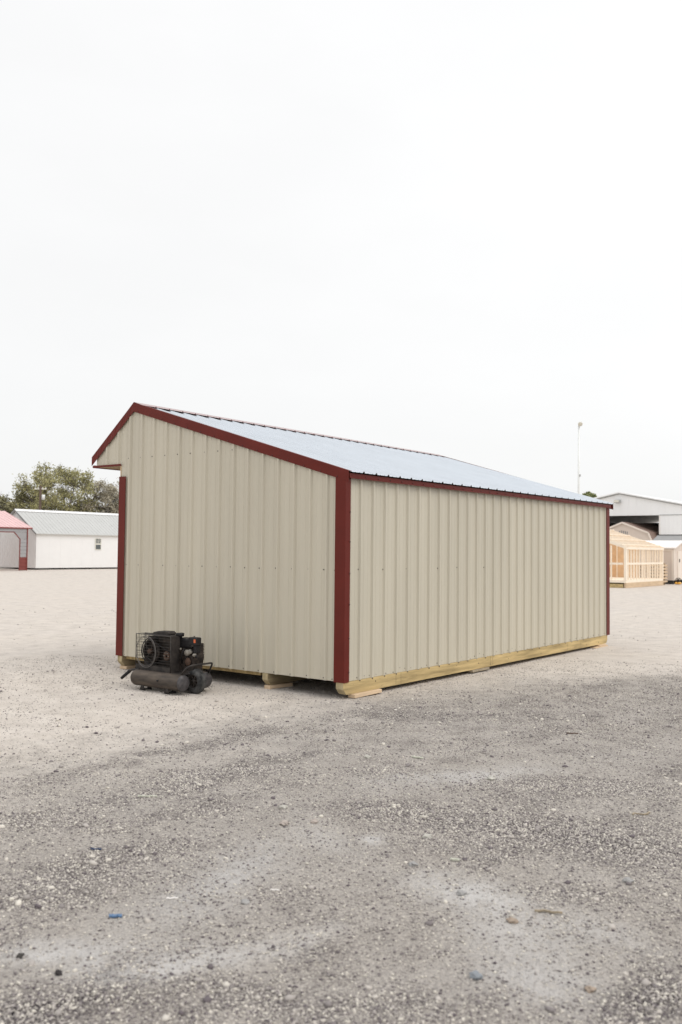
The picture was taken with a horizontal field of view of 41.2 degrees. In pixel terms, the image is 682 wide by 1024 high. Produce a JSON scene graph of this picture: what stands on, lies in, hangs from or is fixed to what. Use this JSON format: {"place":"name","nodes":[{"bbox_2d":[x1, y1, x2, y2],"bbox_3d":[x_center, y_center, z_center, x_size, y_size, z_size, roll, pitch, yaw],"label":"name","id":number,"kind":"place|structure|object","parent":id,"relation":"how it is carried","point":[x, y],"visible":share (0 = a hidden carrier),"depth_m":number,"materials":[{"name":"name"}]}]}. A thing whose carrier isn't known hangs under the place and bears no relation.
{"place":"outdoors","nodes":[
{"label":"outdoors","id":0,"kind":"place"},
{"bbox_2d":[0,509,117,569],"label":"white barn","id":1,"kind":"structure","parent":0,"point":[65,540],"depth_m":64.34,"materials":[{"name":"metal"}]},
{"bbox_2d":[95,538,100,549],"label":"window","id":2,"kind":"structure","parent":1,"relation":"in","point":[97,540],"depth_m":65.93,"materials":[{"name":"beige"}]},
{"bbox_2d":[0,568,681,1023],"bbox_3d":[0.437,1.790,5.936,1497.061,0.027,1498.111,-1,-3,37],"label":"ground","id":3,"kind":"structure","parent":0,"point":[40,606],"depth_m":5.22,"materials":[{"name":"grey gravel"}]},
{"bbox_2d":[0,494,15,513],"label":"broadleaf tree","id":4,"kind":"object","parent":3,"relation":"on","point":[3,501],"visible":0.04,"depth_m":84.64,"materials":[{"name":"green plant"}]},
{"bbox_2d":[0,511,32,570],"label":"red roofed carport","id":5,"kind":"object","parent":3,"relation":"on","point":[13,524],"visible":1,"depth_m":59.46,"materials":[{"name":"grey metal"}]},
{"bbox_2d":[16,953,24,958],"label":"stone","id":6,"kind":"object","parent":3,"relation":"on","point":[20,955],"visible":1,"depth_m":3.38,"materials":[{"name":"grey stone"}]},
{"bbox_2d":[0,490,52,511],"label":"broadleaf tree","id":7,"kind":"object","parent":3,"relation":"on","point":[19,498],"visible":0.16,"depth_m":84.60,"materials":[{"name":"green plant"}]},
{"bbox_2d":[34,486,46,509],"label":"utility pole","id":8,"kind":"object","parent":3,"relation":"on","point":[41,496],"visible":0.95,"depth_m":74.89,"materials":[{"name":"brown wood"}]},
{"bbox_2d":[12,462,101,512],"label":"broadleaf tree","id":9,"kind":"object","parent":3,"relation":"on","point":[62,493],"visible":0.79,"depth_m":83.54,"materials":[{"name":"green plant"}]},
{"bbox_2d":[54,969,62,975],"bbox_3d":[-1.014,1.655,3.260,0.036,0.021,0.028,-1,-3,29],"label":"stone","id":10,"kind":"object","parent":3,"relation":"on","point":[58,972],"visible":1,"depth_m":3.25,"materials":[{"name":"grey stone"}]},
{"bbox_2d":[53,500,95,512],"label":"broadleaf tree","id":11,"kind":"object","parent":3,"relation":"on","point":[65,507],"visible":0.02,"depth_m":86.27,"materials":[{"name":"green plant"}]},
{"bbox_2d":[79,477,118,513],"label":"broadleaf tree","id":12,"kind":"object","parent":3,"relation":"on","point":[105,498],"visible":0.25,"depth_m":84.67,"materials":[{"name":"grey plant"}]},
{"bbox_2d":[109,914,121,917],"bbox_3d":[-0.934,1.670,3.758,0.056,0.009,0.025,1,-2,-7],"label":"blue plastic piece","id":13,"kind":"object","parent":3,"relation":"on","point":[115,915],"visible":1,"depth_m":3.75,"materials":[{"name":"blue plastic"}]},
{"bbox_2d":[120,664,143,668],"bbox_3d":[-2.665,1.977,11.653,0.120,0.038,0.350,-1,-3,34],"label":"timber block","id":14,"kind":"object","parent":3,"relation":"on","point":[127,667],"depth_m":11.52,"materials":[{"name":"brown wood"}]},
{"bbox_2d":[138,795,156,796],"bbox_3d":[-1.190,1.745,5.581,0.118,0.011,0.019,1,-2,-6],"label":"pale stick","id":15,"kind":"object","parent":3,"relation":"on","point":[147,795],"visible":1,"depth_m":5.58,"materials":[{"name":"brown wood"}]},
{"bbox_2d":[120,630,212,693],"bbox_3d":[-1.887,1.613,9.885,1.096,0.640,0.521,-1,-3,37],"label":"air compressor","id":16,"kind":"object","parent":3,"relation":"on","point":[173,661],"visible":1,"depth_m":9.72,"materials":[{"name":"paint"}]},
{"bbox_2d":[241,899,249,904],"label":"stone","id":17,"kind":"object","parent":3,"relation":"on","point":[245,901],"visible":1,"depth_m":3.91,"materials":[{"name":"white stone"}]},
{"bbox_2d":[264,682,292,688],"bbox_3d":[-0.694,1.931,10.107,0.090,0.038,0.350,-2,-3,43],"label":"timber block","id":18,"kind":"object","parent":3,"relation":"on","point":[286,684],"depth_m":10.06,"materials":[{"name":"brown wood"}]},
{"bbox_2d":[278,805,287,808],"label":"stone","id":19,"kind":"object","parent":3,"relation":"on","point":[283,807],"visible":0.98,"depth_m":5.36,"materials":[{"name":"white stone"}]},
{"bbox_2d":[279,820,288,825],"bbox_3d":[-0.316,1.738,5.069,0.056,0.038,0.059,3,-3,-42],"label":"stone","id":20,"kind":"object","parent":3,"relation":"on","point":[283,822],"visible":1,"depth_m":5.05,"materials":[{"name":"beige stone"}]},
{"bbox_2d":[310,819,318,823],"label":"stone","id":21,"kind":"object","parent":3,"relation":"on","point":[313,821],"visible":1,"depth_m":5.09,"materials":[{"name":"white stone"}]},
{"bbox_2d":[348,689,381,697],"bbox_3d":[0.257,1.921,9.630,0.090,0.038,0.510,-1,-3,36],"label":"timber block","id":22,"kind":"object","parent":3,"relation":"on","point":[364,693],"depth_m":9.55,"materials":[{"name":"brown wood"}]},
{"bbox_2d":[92,402,612,694],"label":"metal shed","id":23,"kind":"structure","parent":22,"relation":"on","point":[271,555],"depth_m":10.79,"materials":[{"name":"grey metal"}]},
{"bbox_2d":[408,861,418,866],"bbox_3d":[0.353,1.718,4.428,0.052,0.026,0.038,0,-2,8],"label":"stone","id":24,"kind":"object","parent":3,"relation":"on","point":[413,863],"visible":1,"depth_m":4.42,"materials":[{"name":"grey stone"}]},
{"bbox_2d":[422,834,431,838],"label":"stone","id":25,"kind":"object","parent":3,"relation":"on","point":[426,836],"visible":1,"depth_m":4.84,"materials":[{"name":"white stone"}]},
{"bbox_2d":[457,890,466,895],"bbox_3d":[0.541,1.704,4.063,0.045,0.026,0.051,0,-2,5],"label":"stone","id":26,"kind":"object","parent":3,"relation":"on","point":[461,893],"visible":1,"depth_m":4.05,"materials":[{"name":"white stone"}]},
{"bbox_2d":[469,970,482,979],"bbox_3d":[0.488,1.675,3.276,0.049,0.032,0.052,1,-2,2],"label":"stone","id":27,"kind":"object","parent":3,"relation":"on","point":[475,974],"visible":1,"depth_m":3.27,"materials":[{"name":"grey stone"}]},
{"bbox_2d":[467,667,488,672],"bbox_3d":[1.761,2.017,11.625,0.080,0.028,0.450,-1,-3,36],"label":"timber block","id":28,"kind":"object","parent":3,"relation":"on","point":[479,669],"depth_m":11.54,"materials":[{"name":"brown wood"}]},
{"bbox_2d":[487,775,495,779],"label":"stone","id":29,"kind":"object","parent":3,"relation":"on","point":[490,777],"visible":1,"depth_m":6.09,"materials":[{"name":"white stone"}]},
{"bbox_2d":[506,917,518,923],"bbox_3d":[0.709,1.698,3.772,0.045,0.025,0.047,1,-3,-20],"label":"stone","id":30,"kind":"object","parent":3,"relation":"on","point":[511,920],"visible":1,"depth_m":3.76,"materials":[{"name":"beige stone"}]},
{"bbox_2d":[534,909,562,913],"bbox_3d":[0.882,1.697,3.861,0.117,0.010,0.017,0,-2,13],"label":"twig","id":31,"kind":"object","parent":3,"relation":"on","point":[546,910],"visible":1,"depth_m":3.86,"materials":[{"name":"brown wood"}]},
{"bbox_2d":[578,422,582,493],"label":"light pole","id":32,"kind":"object","parent":3,"relation":"on","point":[579,425],"visible":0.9,"depth_m":59.94,"materials":[{"name":"silver metal"}]},
{"bbox_2d":[582,491,596,497],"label":"broadleaf tree","id":33,"kind":"object","parent":3,"relation":"on","point":[590,494],"visible":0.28,"depth_m":89.50,"materials":[{"name":"green plant"}]},
{"bbox_2d":[584,986,596,993],"bbox_3d":[0.873,1.674,3.186,0.040,0.025,0.038,3,-3,-44],"label":"stone","id":34,"kind":"object","parent":3,"relation":"on","point":[589,989],"visible":1,"depth_m":3.18,"materials":[{"name":"beige stone"}]},
{"bbox_2d":[622,877,633,882],"bbox_3d":[1.338,1.720,4.241,0.052,0.030,0.048,-1,-3,39],"label":"stone","id":35,"kind":"object","parent":3,"relation":"on","point":[625,879],"visible":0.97,"depth_m":4.23,"materials":[{"name":"grey stone"}]},
{"bbox_2d":[610,522,658,539],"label":"beige gambrel barn","id":36,"kind":"structure","parent":3,"relation":"on","point":[641,531],"depth_m":72.95,"materials":[{"name":"beige"}]},
{"bbox_2d":[610,530,663,587],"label":"timber shed frame","id":37,"kind":"object","parent":3,"relation":"on","point":[625,563],"visible":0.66,"depth_m":42.45,"materials":[{"name":"brown wood"}]},
{"bbox_2d":[595,492,681,534],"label":"warehouse","id":38,"kind":"structure","parent":3,"relation":"on","point":[666,514],"depth_m":73.94,"materials":[{"name":"grey metal"}]},
{"bbox_2d":[632,811,649,814],"bbox_3d":[1.771,1.773,5.340,0.137,0.010,0.046,1,-3,-18],"label":"bent twig","id":39,"kind":"object","parent":3,"relation":"on","point":[647,813],"visible":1,"depth_m":5.33,"materials":[{"name":"brown wood"}]},
{"bbox_2d":[640,563,667,584],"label":"lumber stack","id":40,"kind":"object","parent":3,"relation":"on","point":[664,572],"visible":0.38,"depth_m":44.74,"materials":[{"name":"brown wood"}]},
{"bbox_2d":[629,540,681,583],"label":"cream utility shed","id":41,"kind":"structure","parent":3,"relation":"on","point":[672,555],"depth_m":45.91,"materials":[{"name":"beige wood"}]},
{"bbox_2d":[678,551,681,579],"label":"door","id":42,"kind":"structure","parent":41,"relation":"in","point":[679,552],"depth_m":46.30,"materials":[{"name":"beige"}]},
{"bbox_2d":[653,534,681,540],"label":"charcoal roofed shed","id":43,"kind":"structure","parent":3,"relation":"on","point":[670,537],"depth_m":56.12,"materials":[{"name":"grey metal"}]},
{"bbox_2d":[0,0,681,522],"label":"sky","id":44,"kind":"structure","parent":0,"point":[452,229],"materials":[{"name":"white"}]},
{"bbox_2d":[674,578,681,583],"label":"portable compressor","id":45,"kind":"object","parent":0,"point":[678,580],"visible":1,"depth_m":44.90,"materials":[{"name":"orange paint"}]}
]}

